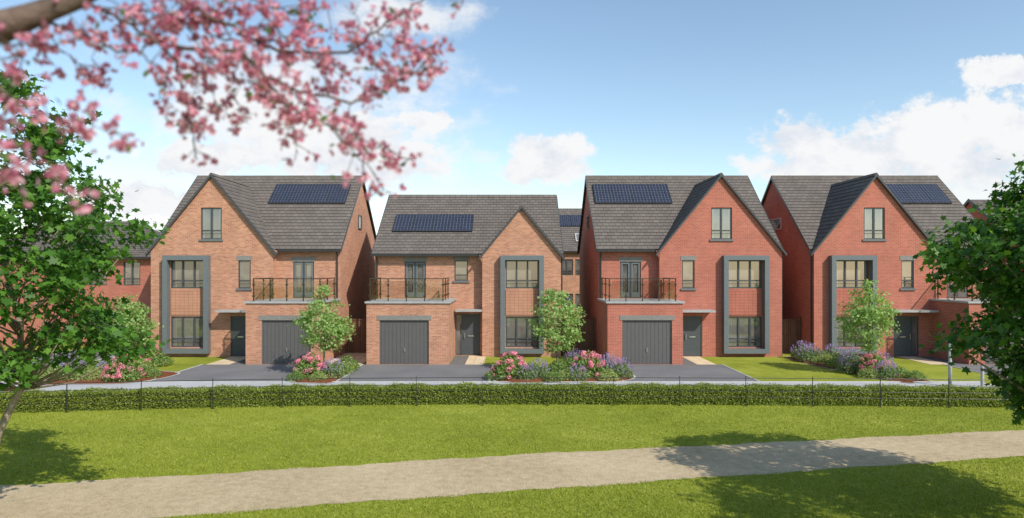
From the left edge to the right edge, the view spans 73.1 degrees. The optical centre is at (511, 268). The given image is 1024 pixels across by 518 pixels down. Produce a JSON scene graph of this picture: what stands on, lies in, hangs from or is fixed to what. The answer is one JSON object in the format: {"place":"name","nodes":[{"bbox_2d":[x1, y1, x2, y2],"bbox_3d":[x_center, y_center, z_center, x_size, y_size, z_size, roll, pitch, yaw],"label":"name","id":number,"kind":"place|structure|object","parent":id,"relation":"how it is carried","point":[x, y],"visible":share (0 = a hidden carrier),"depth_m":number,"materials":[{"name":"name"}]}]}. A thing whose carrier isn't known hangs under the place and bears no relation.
{"place":"outdoors","nodes":[
{"label":"outdoors","id":0,"kind":"place"},
{"bbox_2d":[9,348,126,377],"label":"driveway","id":1,"kind":"structure","parent":0,"point":[70,353],"depth_m":35.20,"materials":[{"name":"asphalt"}]},
{"bbox_2d":[0,221,159,345],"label":"neighbouring house","id":2,"kind":"structure","parent":0,"point":[135,280],"depth_m":41.00,"materials":[{"name":"red brick"}]},
{"bbox_2d":[90,264,106,284],"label":"window","id":3,"kind":"structure","parent":2,"relation":"in","point":[104,282],"depth_m":41.09,"materials":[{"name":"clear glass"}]},
{"bbox_2d":[124,262,139,284],"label":"window","id":4,"kind":"structure","parent":2,"relation":"in","point":[132,277],"depth_m":41.09,"materials":[{"name":"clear glass"}]},
{"bbox_2d":[209,356,245,363],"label":"slab path","id":5,"kind":"structure","parent":0,"point":[231,360],"depth_m":34.43,"materials":[{"name":"concrete"}]},
{"bbox_2d":[152,364,315,380],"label":"driveway","id":6,"kind":"structure","parent":0,"point":[226,372],"depth_m":30.46,"materials":[{"name":"asphalt"}]},
{"bbox_2d":[145,173,376,363],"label":"detached house","id":7,"kind":"structure","parent":0,"point":[243,265],"depth_m":36.04,"materials":[{"name":"orange brick"}]},
{"bbox_2d":[171,260,202,287],"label":"window","id":8,"kind":"structure","parent":7,"relation":"in","point":[184,273],"depth_m":36.09,"materials":[{"name":"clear glass"}]},
{"bbox_2d":[171,316,202,346],"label":"window","id":9,"kind":"structure","parent":7,"relation":"in","point":[186,331],"depth_m":36.09,"materials":[{"name":"clear glass"}]},
{"bbox_2d":[199,208,222,240],"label":"window","id":10,"kind":"structure","parent":7,"relation":"in","point":[211,218],"depth_m":36.09,"materials":[{"name":"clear glass"}]},
{"bbox_2d":[231,316,245,355],"bbox_3d":[-14.010,3.530,36.060,1.300,2.100,0.080,0,0,0],"label":"front door","id":11,"kind":"structure","parent":7,"relation":"in","point":[238,323],"depth_m":36.05,"materials":[{"name":"metal"}]},
{"bbox_2d":[236,256,251,289],"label":"window","id":12,"kind":"structure","parent":7,"relation":"in","point":[244,261],"depth_m":36.09,"materials":[{"name":"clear glass"}]},
{"bbox_2d":[262,320,310,363],"bbox_3d":[-10.785,3.530,33.070,2.350,2.100,0.100,0,0,0],"label":"garage door","id":13,"kind":"structure","parent":7,"relation":"in","point":[279,346],"depth_m":33.08,"materials":[{"name":"metal"}]},
{"bbox_2d":[291,257,314,297],"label":"balcony door","id":14,"kind":"structure","parent":7,"relation":"in","point":[303,267],"depth_m":36.54,"materials":[{"name":"grey glass"}]},
{"bbox_2d":[358,215,361,229],"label":"window","id":15,"kind":"structure","parent":7,"relation":"in","point":[359,216],"depth_m":41.24,"materials":[{"name":"white glass"}]},
{"bbox_2d":[329,353,365,364],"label":"side path","id":16,"kind":"structure","parent":0,"point":[360,358],"depth_m":35.62,"materials":[{"name":"concrete"}]},
{"bbox_2d":[345,317,365,352],"bbox_3d":[-8.150,3.625,37.575,1.800,1.950,0.150,0,0,0],"label":"timber fence","id":17,"kind":"object","parent":16,"relation":"on","point":[354,344],"visible":0.48,"depth_m":37.60,"materials":[{"name":"wood"}]},
{"bbox_2d":[339,364,491,380],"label":"driveway","id":18,"kind":"structure","parent":0,"point":[391,372],"depth_m":30.46,"materials":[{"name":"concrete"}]},
{"bbox_2d":[365,195,564,363],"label":"detached house","id":19,"kind":"structure","parent":0,"point":[468,275],"depth_m":36.09,"materials":[{"name":"orange brick"}]},
{"bbox_2d":[380,320,428,363],"bbox_3d":[-5.150,3.530,33.070,2.360,2.100,0.100,0,0,0],"label":"garage door","id":20,"kind":"structure","parent":19,"relation":"in","point":[401,341],"depth_m":33.08,"materials":[{"name":"metal"}]},
{"bbox_2d":[403,257,426,297],"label":"balcony door","id":21,"kind":"structure","parent":19,"relation":"in","point":[415,267],"depth_m":36.54,"materials":[{"name":"grey glass"}]},
{"bbox_2d":[453,256,468,282],"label":"window","id":22,"kind":"structure","parent":19,"relation":"in","point":[461,262],"depth_m":36.59,"materials":[{"name":"beige glass"}]},
{"bbox_2d":[455,314,479,354],"bbox_3d":[-2.330,3.490,36.540,1.320,2.180,0.120,0,0,0],"label":"front door","id":23,"kind":"structure","parent":19,"relation":"in","point":[467,326],"depth_m":36.55,"materials":[{"name":"wood"}]},
{"bbox_2d":[506,260,537,287],"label":"window","id":24,"kind":"structure","parent":19,"relation":"in","point":[519,273],"depth_m":36.09,"materials":[{"name":"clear glass"}]},
{"bbox_2d":[506,316,537,346],"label":"window","id":25,"kind":"structure","parent":19,"relation":"in","point":[517,335],"depth_m":36.09,"materials":[{"name":"clear glass"}]},
{"bbox_2d":[465,356,485,363],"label":"slab path","id":26,"kind":"structure","parent":0,"point":[475,359],"depth_m":34.43,"materials":[{"name":"concrete"}]},
{"bbox_2d":[1,382,996,391],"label":"pavement","id":27,"kind":"structure","parent":0,"point":[137,385],"depth_m":27.58,"materials":[{"name":"concrete"}]},
{"bbox_2d":[948,344,951,384],"bbox_3d":[17.050,3.700,26.900,0.251,1.800,0.251,0,0,0],"label":"sign post","id":28,"kind":"object","parent":27,"relation":"on","point":[949,369],"visible":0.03,"depth_m":26.86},
{"bbox_2d":[980,365,983,385],"bbox_3d":[18.100,4.150,26.600,0.122,0.900,0.122,0,0,0],"label":"bollard","id":29,"kind":"object","parent":27,"relation":"on","point":[981,375],"visible":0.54,"depth_m":26.57,"materials":[{"name":"silver metal"}]},
{"bbox_2d":[0,321,1023,517],"bbox_3d":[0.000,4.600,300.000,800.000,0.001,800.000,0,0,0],"label":"ground","id":30,"kind":"structure","parent":0,"point":[760,368],"depth_m":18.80,"materials":[{"name":"plant"}]},
{"bbox_2d":[0,69,172,443],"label":"maple tree","id":31,"kind":"object","parent":30,"relation":"on","point":[62,266],"visible":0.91,"depth_m":12.33,"materials":[{"name":"green plant"}]},
{"bbox_2d":[51,371,177,383],"bbox_3d":[-17.166,4.537,29.329,5.306,0.094,4.116,0,0,0],"label":"planting bed","id":32,"kind":"object","parent":30,"relation":"on","point":[166,373],"visible":0.28,"depth_m":28.04,"materials":[{"name":"brown soil"}]},
{"bbox_2d":[39,365,63,378],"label":"shrub","id":33,"kind":"object","parent":32,"relation":"on","point":[50,370],"visible":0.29,"depth_m":28.43,"materials":[{"name":"green plant"}]},
{"bbox_2d":[49,369,82,380],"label":"shrub","id":34,"kind":"object","parent":32,"relation":"on","point":[74,376],"visible":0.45,"depth_m":28.03,"materials":[{"name":"green plant"}]},
{"bbox_2d":[60,354,86,376],"bbox_3d":[-18.634,4.090,29.177,1.223,0.959,1.194,0,0,0],"label":"lavender plant","id":35,"kind":"object","parent":32,"relation":"on","point":[78,362],"visible":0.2,"depth_m":29.24,"materials":[{"name":"purple plant"}]},
{"bbox_2d":[75,366,102,380],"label":"shrub","id":36,"kind":"object","parent":32,"relation":"on","point":[98,372],"visible":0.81,"depth_m":28.07,"materials":[{"name":"green plant"}]},
{"bbox_2d":[82,359,105,371],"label":"shrub","id":37,"kind":"object","parent":32,"relation":"on","point":[93,362],"visible":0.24,"depth_m":30.07,"materials":[{"name":"green plant"}]},
{"bbox_2d":[97,354,127,375],"bbox_3d":[-16.983,4.095,29.405,1.290,0.967,1.196,0,0,0],"label":"lavender plant","id":38,"kind":"object","parent":32,"relation":"on","point":[105,365],"visible":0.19,"depth_m":29.21,"materials":[{"name":"purple plant"}]},
{"bbox_2d":[100,356,145,381],"bbox_3d":[-15.909,4.026,28.276,1.602,1.154,1.544,0,0,0],"label":"pink flowering shrub","id":39,"kind":"object","parent":32,"relation":"on","point":[120,366],"visible":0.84,"depth_m":27.90,"materials":[{"name":"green plant"}]},
{"bbox_2d":[105,293,163,350],"bbox_3d":[-17.493,2.834,31.352,2.801,3.435,2.627,0,0,0],"label":"young tree","id":40,"kind":"object","parent":32,"relation":"on","point":[134,314],"visible":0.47,"depth_m":31.29,"materials":[{"name":"green plant"}]},
{"bbox_2d":[134,358,157,370],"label":"shrub","id":41,"kind":"object","parent":32,"relation":"on","point":[144,362],"visible":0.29,"depth_m":30.41,"materials":[{"name":"green plant"}]},
{"bbox_2d":[134,364,163,377],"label":"shrub","id":42,"kind":"object","parent":32,"relation":"on","point":[150,371],"visible":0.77,"depth_m":28.89,"materials":[{"name":"green plant"}]},
{"bbox_2d":[129,344,164,365],"bbox_3d":[-17.231,3.972,32.359,1.728,1.239,1.696,0,0,0],"label":"pink flowering shrub","id":43,"kind":"object","parent":30,"relation":"on","point":[152,351],"visible":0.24,"depth_m":32.18,"materials":[{"name":"green plant"}]},
{"bbox_2d":[150,353,174,365],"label":"shrub","id":44,"kind":"object","parent":30,"relation":"on","point":[166,359],"visible":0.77,"depth_m":32.39,"materials":[{"name":"green plant"}]},
{"bbox_2d":[0,0,463,214],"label":"cherry tree","id":45,"kind":"object","parent":30,"relation":"on","point":[21,22],"visible":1,"depth_m":2.61,"materials":[{"name":"pink plant"}]},
{"bbox_2d":[293,369,349,382],"bbox_3d":[-8.152,4.537,29.651,2.126,0.094,4.123,0,0,0],"label":"planting bed","id":46,"kind":"object","parent":30,"relation":"on","point":[306,380],"visible":0.29,"depth_m":28.05,"materials":[{"name":"brown soil"}]},
{"bbox_2d":[285,370,306,380],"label":"shrub","id":47,"kind":"object","parent":46,"relation":"on","point":[300,374],"visible":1,"depth_m":28.10,"materials":[{"name":"green plant"}]},
{"bbox_2d":[292,352,325,378],"bbox_3d":[-8.502,4.032,28.964,1.484,1.097,1.477,0,0,0],"label":"pink flowering shrub","id":48,"kind":"object","parent":46,"relation":"on","point":[307,365],"visible":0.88,"depth_m":28.69,"materials":[{"name":"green plant"}]},
{"bbox_2d":[308,370,328,380],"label":"shrub","id":49,"kind":"object","parent":46,"relation":"on","point":[321,373],"visible":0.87,"depth_m":28.11,"materials":[{"name":"green plant"}]},
{"bbox_2d":[288,283,355,363],"bbox_3d":[-8.165,2.590,29.830,2.842,3.923,2.669,0,0,0],"label":"young tree","id":50,"kind":"object","parent":46,"relation":"on","point":[326,325],"visible":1,"depth_m":29.59,"materials":[{"name":"green plant"}]},
{"bbox_2d":[321,357,345,377],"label":"lavender plant","id":51,"kind":"object","parent":46,"relation":"on","point":[327,370],"visible":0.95,"depth_m":28.81,"materials":[{"name":"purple plant"}]},
{"bbox_2d":[332,361,353,373],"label":"shrub","id":52,"kind":"object","parent":46,"relation":"on","point":[348,367],"visible":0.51,"depth_m":29.93,"materials":[{"name":"green plant"}]},
{"bbox_2d":[335,355,359,369],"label":"shrub","id":53,"kind":"object","parent":46,"relation":"on","point":[346,362],"visible":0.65,"depth_m":31.11,"materials":[{"name":"green plant"}]},
{"bbox_2d":[450,356,468,363],"bbox_3d":[-2.624,4.589,34.700,0.748,0.001,3.400,0,0,0],"label":"gravel strip","id":54,"kind":"object","parent":30,"relation":"on","point":[459,359],"visible":1,"depth_m":34.44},
{"bbox_2d":[1,381,979,381],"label":"pavement edging","id":55,"kind":"object","parent":30,"relation":"on","point":[572,381],"visible":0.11,"depth_m":27.93,"materials":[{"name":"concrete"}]},
{"bbox_2d":[0,376,1009,412],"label":"estate railing","id":56,"kind":"object","parent":30,"relation":"on","point":[613,377],"visible":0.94,"depth_m":22.98,"materials":[{"name":"black metal"}]},
{"bbox_2d":[0,381,1022,412],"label":"clipped hedge","id":57,"kind":"object","parent":30,"relation":"on","point":[636,393],"visible":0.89,"depth_m":23.19,"materials":[{"name":"green plant"}]},
{"bbox_2d":[494,370,633,381],"bbox_3d":[2.141,4.537,29.351,6.045,0.094,3.094,0,0,0],"label":"planting bed","id":58,"kind":"object","parent":30,"relation":"on","point":[537,380],"visible":0.3,"depth_m":28.14,"materials":[{"name":"brown soil"}]},
{"bbox_2d":[484,368,502,379],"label":"shrub","id":59,"kind":"object","parent":58,"relation":"on","point":[488,374],"visible":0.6,"depth_m":28.36,"materials":[{"name":"green plant"}]},
{"bbox_2d":[490,351,527,379],"bbox_3d":[-0.131,4.010,28.764,1.622,1.188,1.630,0,0,0],"label":"pink flowering shrub","id":60,"kind":"object","parent":58,"relation":"on","point":[510,367],"visible":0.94,"depth_m":28.42,"materials":[{"name":"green plant"}]},
{"bbox_2d":[516,364,536,379],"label":"lavender plant","id":61,"kind":"object","parent":58,"relation":"on","point":[528,372],"visible":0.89,"depth_m":28.22,"materials":[{"name":"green plant"}]},
{"bbox_2d":[525,358,550,378],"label":"lavender plant","id":62,"kind":"object","parent":58,"relation":"on","point":[538,367],"visible":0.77,"depth_m":28.52,"materials":[{"name":"green plant"}]},
{"bbox_2d":[542,370,563,381],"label":"shrub","id":63,"kind":"object","parent":58,"relation":"on","point":[553,374],"visible":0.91,"depth_m":27.92,"materials":[{"name":"green plant"}]},
{"bbox_2d":[521,288,585,361],"bbox_3d":[1.796,2.643,29.972,2.850,3.816,2.713,0,0,0],"label":"young tree","id":64,"kind":"object","parent":58,"relation":"on","point":[551,333],"visible":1,"depth_m":29.65,"materials":[{"name":"green plant"}]},
{"bbox_2d":[547,360,568,374],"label":"shrub","id":65,"kind":"object","parent":58,"relation":"on","point":[555,366],"visible":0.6,"depth_m":29.28,"materials":[{"name":"green plant"}]},
{"bbox_2d":[550,356,573,372],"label":"shrub","id":66,"kind":"object","parent":58,"relation":"on","point":[567,362],"visible":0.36,"depth_m":30.19,"materials":[{"name":"green plant"}]},
{"bbox_2d":[556,367,577,380],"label":"shrub","id":67,"kind":"object","parent":58,"relation":"on","point":[563,371],"visible":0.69,"depth_m":28.21,"materials":[{"name":"green plant"}]},
{"bbox_2d":[562,348,582,367],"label":"lavender plant","id":68,"kind":"object","parent":58,"relation":"on","point":[571,355],"visible":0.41,"depth_m":30.71,"materials":[{"name":"purple plant"}]},
{"bbox_2d":[568,363,587,380],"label":"lavender plant","id":69,"kind":"object","parent":58,"relation":"on","point":[577,371],"visible":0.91,"depth_m":28.10,"materials":[{"name":"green plant"}]},
{"bbox_2d":[569,350,605,376],"bbox_3d":[3.155,4.002,29.002,1.587,1.190,1.596,0,0,0],"label":"pink flowering shrub","id":70,"kind":"object","parent":58,"relation":"on","point":[596,364],"visible":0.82,"depth_m":28.64,"materials":[{"name":"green plant"}]},
{"bbox_2d":[595,368,618,380],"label":"shrub","id":71,"kind":"object","parent":58,"relation":"on","point":[612,373],"visible":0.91,"depth_m":28.12,"materials":[{"name":"green plant"}]},
{"bbox_2d":[594,353,620,375],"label":"lavender plant","id":72,"kind":"object","parent":58,"relation":"on","point":[608,364],"visible":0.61,"depth_m":29.40,"materials":[{"name":"purple plant"}]},
{"bbox_2d":[609,357,634,378],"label":"lavender plant","id":73,"kind":"object","parent":58,"relation":"on","point":[621,364],"visible":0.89,"depth_m":28.85,"materials":[{"name":"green plant"}]},
{"bbox_2d":[563,317,594,352],"bbox_3d":[3.550,3.625,37.575,1.940,1.950,0.150,0,0,0],"label":"timber fence","id":74,"kind":"object","parent":30,"relation":"on","point":[586,344],"visible":0.43,"depth_m":37.60,"materials":[{"name":"wood"}]},
{"bbox_2d":[782,317,800,352],"bbox_3d":[14.890,3.625,37.575,1.580,1.950,0.150,0,0,0],"label":"timber fence","id":75,"kind":"object","parent":30,"relation":"on","point":[791,332],"visible":0.47,"depth_m":37.60,"materials":[{"name":"wood"}]},
{"bbox_2d":[787,357,928,382],"bbox_3d":[15.431,4.537,31.806,1.800,0.094,8.382,0,0,-15],"label":"planting bed","id":76,"kind":"object","parent":30,"relation":"on","point":[907,380],"visible":0.41,"depth_m":29.09,"materials":[{"name":"soil"}]},
{"bbox_2d":[790,340,811,358],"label":"lavender plant","id":77,"kind":"object","parent":76,"relation":"on","point":[792,352],"visible":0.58,"depth_m":35.02,"materials":[{"name":"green plant"}]},
{"bbox_2d":[796,342,819,361],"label":"lavender plant","id":78,"kind":"object","parent":76,"relation":"on","point":[804,354],"visible":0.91,"depth_m":33.85,"materials":[{"name":"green plant"}]},
{"bbox_2d":[812,353,833,363],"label":"shrub","id":79,"kind":"object","parent":76,"relation":"on","point":[823,358],"visible":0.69,"depth_m":32.81,"materials":[{"name":"green plant"}]},
{"bbox_2d":[819,343,842,360],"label":"lavender plant","id":80,"kind":"object","parent":76,"relation":"on","point":[833,353],"visible":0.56,"depth_m":33.34,"materials":[{"name":"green plant"}]},
{"bbox_2d":[825,355,847,367],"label":"shrub","id":81,"kind":"object","parent":76,"relation":"on","point":[832,361],"visible":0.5,"depth_m":31.82,"materials":[{"name":"green plant"}]},
{"bbox_2d":[835,354,858,372],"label":"lavender plant","id":82,"kind":"object","parent":76,"relation":"on","point":[843,363],"visible":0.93,"depth_m":30.27,"materials":[{"name":"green plant"}]},
{"bbox_2d":[838,346,862,361],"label":"lavender plant","id":83,"kind":"object","parent":76,"relation":"on","point":[852,352],"visible":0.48,"depth_m":32.28,"materials":[{"name":"purple plant"}]},
{"bbox_2d":[833,279,901,355],"bbox_3d":[15.467,2.495,30.087,2.758,4.113,2.705,0,0,-29],"label":"young tree","id":84,"kind":"object","parent":76,"relation":"on","point":[859,314],"visible":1,"depth_m":29.76,"materials":[{"name":"green plant"}]},
{"bbox_2d":[857,366,880,377],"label":"shrub","id":85,"kind":"object","parent":76,"relation":"on","point":[872,371],"visible":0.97,"depth_m":28.87,"materials":[{"name":"green plant"}]},
{"bbox_2d":[857,351,890,376],"bbox_3d":[15.506,4.056,29.593,1.470,1.067,1.356,0,0,0],"label":"pink flowering shrub","id":86,"kind":"object","parent":76,"relation":"on","point":[868,361],"visible":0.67,"depth_m":29.46,"materials":[{"name":"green plant"}]},
{"bbox_2d":[871,352,896,367],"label":"lavender plant","id":87,"kind":"object","parent":76,"relation":"on","point":[887,358],"visible":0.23,"depth_m":30.02,"materials":[{"name":"purple plant"}]},
{"bbox_2d":[874,360,899,378],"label":"lavender plant","id":88,"kind":"object","parent":76,"relation":"on","point":[888,370],"visible":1,"depth_m":28.66,"materials":[{"name":"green plant"}]},
{"bbox_2d":[889,366,912,377],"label":"shrub","id":89,"kind":"object","parent":76,"relation":"on","point":[903,371],"visible":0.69,"depth_m":28.66,"materials":[{"name":"green plant"}]},
{"bbox_2d":[904,369,927,379],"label":"shrub","id":90,"kind":"object","parent":76,"relation":"on","point":[919,374],"visible":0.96,"depth_m":28.29,"materials":[{"name":"green plant"}]},
{"bbox_2d":[920,357,963,363],"bbox_3d":[21.401,4.589,34.700,0.798,0.001,3.400,0,0,0],"label":"gravel strip","id":91,"kind":"object","parent":30,"relation":"on","point":[938,359],"visible":0.6,"depth_m":34.82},
{"bbox_2d":[912,153,1023,425],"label":"maple tree","id":92,"kind":"object","parent":30,"relation":"on","point":[985,239],"visible":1,"depth_m":12.63,"materials":[{"name":"green plant"}]},
{"bbox_2d":[0,430,1023,517],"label":"gravel path","id":93,"kind":"structure","parent":0,"point":[159,496],"depth_m":15.33,"materials":[{"name":"gravel"}]},
{"bbox_2d":[0,0,1023,235],"label":"sky","id":94,"kind":"structure","parent":0,"point":[534,97],"materials":[{"name":"blue"}]},
{"bbox_2d":[559,208,581,315],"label":"neighbouring house","id":95,"kind":"structure","parent":0,"point":[570,218],"depth_m":60.09,"materials":[{"name":"orange brick"}]},
{"bbox_2d":[563,259,572,274],"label":"window","id":96,"kind":"structure","parent":95,"relation":"in","point":[568,263],"depth_m":60.09,"materials":[{"name":"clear glass"}]},
{"bbox_2d":[563,294,572,306],"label":"window","id":97,"kind":"structure","parent":95,"relation":"in","point":[570,297],"depth_m":60.09,"materials":[{"name":"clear glass"}]},
{"bbox_2d":[575,259,578,274],"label":"window","id":98,"kind":"structure","parent":95,"relation":"in","point":[576,260],"depth_m":60.09,"materials":[{"name":"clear glass"}]},
{"bbox_2d":[575,294,578,309],"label":"window","id":99,"kind":"structure","parent":95,"relation":"in","point":[576,295],"depth_m":60.09,"materials":[{"name":"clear glass"}]},
{"bbox_2d":[577,173,786,363],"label":"detached house","id":100,"kind":"structure","parent":0,"point":[674,269],"depth_m":36.00,"materials":[{"name":"red brick"}]},
{"bbox_2d":[619,257,642,297],"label":"balcony door","id":101,"kind":"structure","parent":100,"relation":"in","point":[630,267],"depth_m":36.53,"materials":[{"name":"grey glass"}]},
{"bbox_2d":[622,320,671,363],"bbox_3d":[6.450,3.530,33.070,2.380,2.100,0.100,0,0,0],"label":"garage door","id":102,"kind":"structure","parent":100,"relation":"in","point":[643,341],"depth_m":33.08,"materials":[{"name":"metal"}]},
{"bbox_2d":[681,256,695,289],"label":"window","id":103,"kind":"structure","parent":100,"relation":"in","point":[687,261],"depth_m":36.09,"materials":[{"name":"beige glass"}]},
{"bbox_2d":[683,316,701,355],"bbox_3d":[9.260,3.530,36.040,1.300,2.100,0.120,0,0,0],"label":"front door","id":104,"kind":"structure","parent":100,"relation":"in","point":[692,325],"depth_m":36.05,"materials":[{"name":"metal"}]},
{"bbox_2d":[710,208,733,240],"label":"window","id":105,"kind":"structure","parent":100,"relation":"in","point":[721,218],"depth_m":36.09,"materials":[{"name":"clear glass"}]},
{"bbox_2d":[729,260,761,287],"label":"window","id":106,"kind":"structure","parent":100,"relation":"in","point":[742,273],"depth_m":36.09,"materials":[{"name":"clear glass"}]},
{"bbox_2d":[729,316,761,346],"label":"window","id":107,"kind":"structure","parent":100,"relation":"in","point":[744,331],"depth_m":36.09,"materials":[{"name":"clear glass"}]},
{"bbox_2d":[611,364,755,380],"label":"driveway","id":108,"kind":"structure","parent":0,"point":[701,372],"depth_m":30.46,"materials":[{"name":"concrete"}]},
{"bbox_2d":[683,356,713,363],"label":"slab path","id":109,"kind":"structure","parent":0,"point":[697,360],"depth_m":34.43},
{"bbox_2d":[761,173,1023,363],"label":"detached house","id":110,"kind":"structure","parent":0,"point":[838,236],"depth_m":36.04,"materials":[{"name":"red brick"}]},
{"bbox_2d":[770,217,781,229],"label":"window","id":111,"kind":"structure","parent":110,"relation":"in","point":[776,223],"depth_m":40.95,"materials":[{"name":"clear glass"}]},
{"bbox_2d":[837,316,866,346],"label":"window","id":112,"kind":"structure","parent":110,"relation":"in","point":[841,343],"depth_m":36.09,"materials":[{"name":"clear glass"}]},
{"bbox_2d":[837,260,867,287],"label":"window","id":113,"kind":"structure","parent":110,"relation":"in","point":[850,273],"depth_m":36.09,"materials":[{"name":"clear glass"}]},
{"bbox_2d":[862,208,886,240],"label":"window","id":114,"kind":"structure","parent":110,"relation":"in","point":[873,217],"depth_m":36.09,"materials":[{"name":"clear glass"}]},
{"bbox_2d":[894,316,917,355],"bbox_3d":[20.530,3.530,36.040,1.300,2.100,0.120,0,0,0],"label":"front door","id":115,"kind":"structure","parent":110,"relation":"in","point":[905,341],"depth_m":36.05,"materials":[{"name":"wood"}]},
{"bbox_2d":[900,256,915,289],"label":"window","id":116,"kind":"structure","parent":110,"relation":"in","point":[906,261],"depth_m":36.09,"materials":[{"name":"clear glass"}]},
{"bbox_2d":[947,257,968,297],"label":"balcony door","id":117,"kind":"structure","parent":110,"relation":"in","point":[960,294],"depth_m":36.53,"materials":[{"name":"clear glass"}]},
{"bbox_2d":[985,322,1023,363],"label":"garage door","id":118,"kind":"structure","parent":110,"relation":"in","point":[991,362],"depth_m":33.08,"materials":[{"name":"metal"}]},
{"bbox_2d":[896,356,946,363],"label":"slab path","id":119,"kind":"structure","parent":0,"point":[919,359],"depth_m":34.43,"materials":[{"name":"concrete"}]},
{"bbox_2d":[945,364,1008,377],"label":"driveway","id":120,"kind":"structure","parent":0,"point":[972,367],"depth_m":32.33,"materials":[{"name":"asphalt"}]},
{"bbox_2d":[963,199,1022,279],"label":"neighbouring house","id":121,"kind":"structure","parent":0,"point":[968,204],"depth_m":43.14,"materials":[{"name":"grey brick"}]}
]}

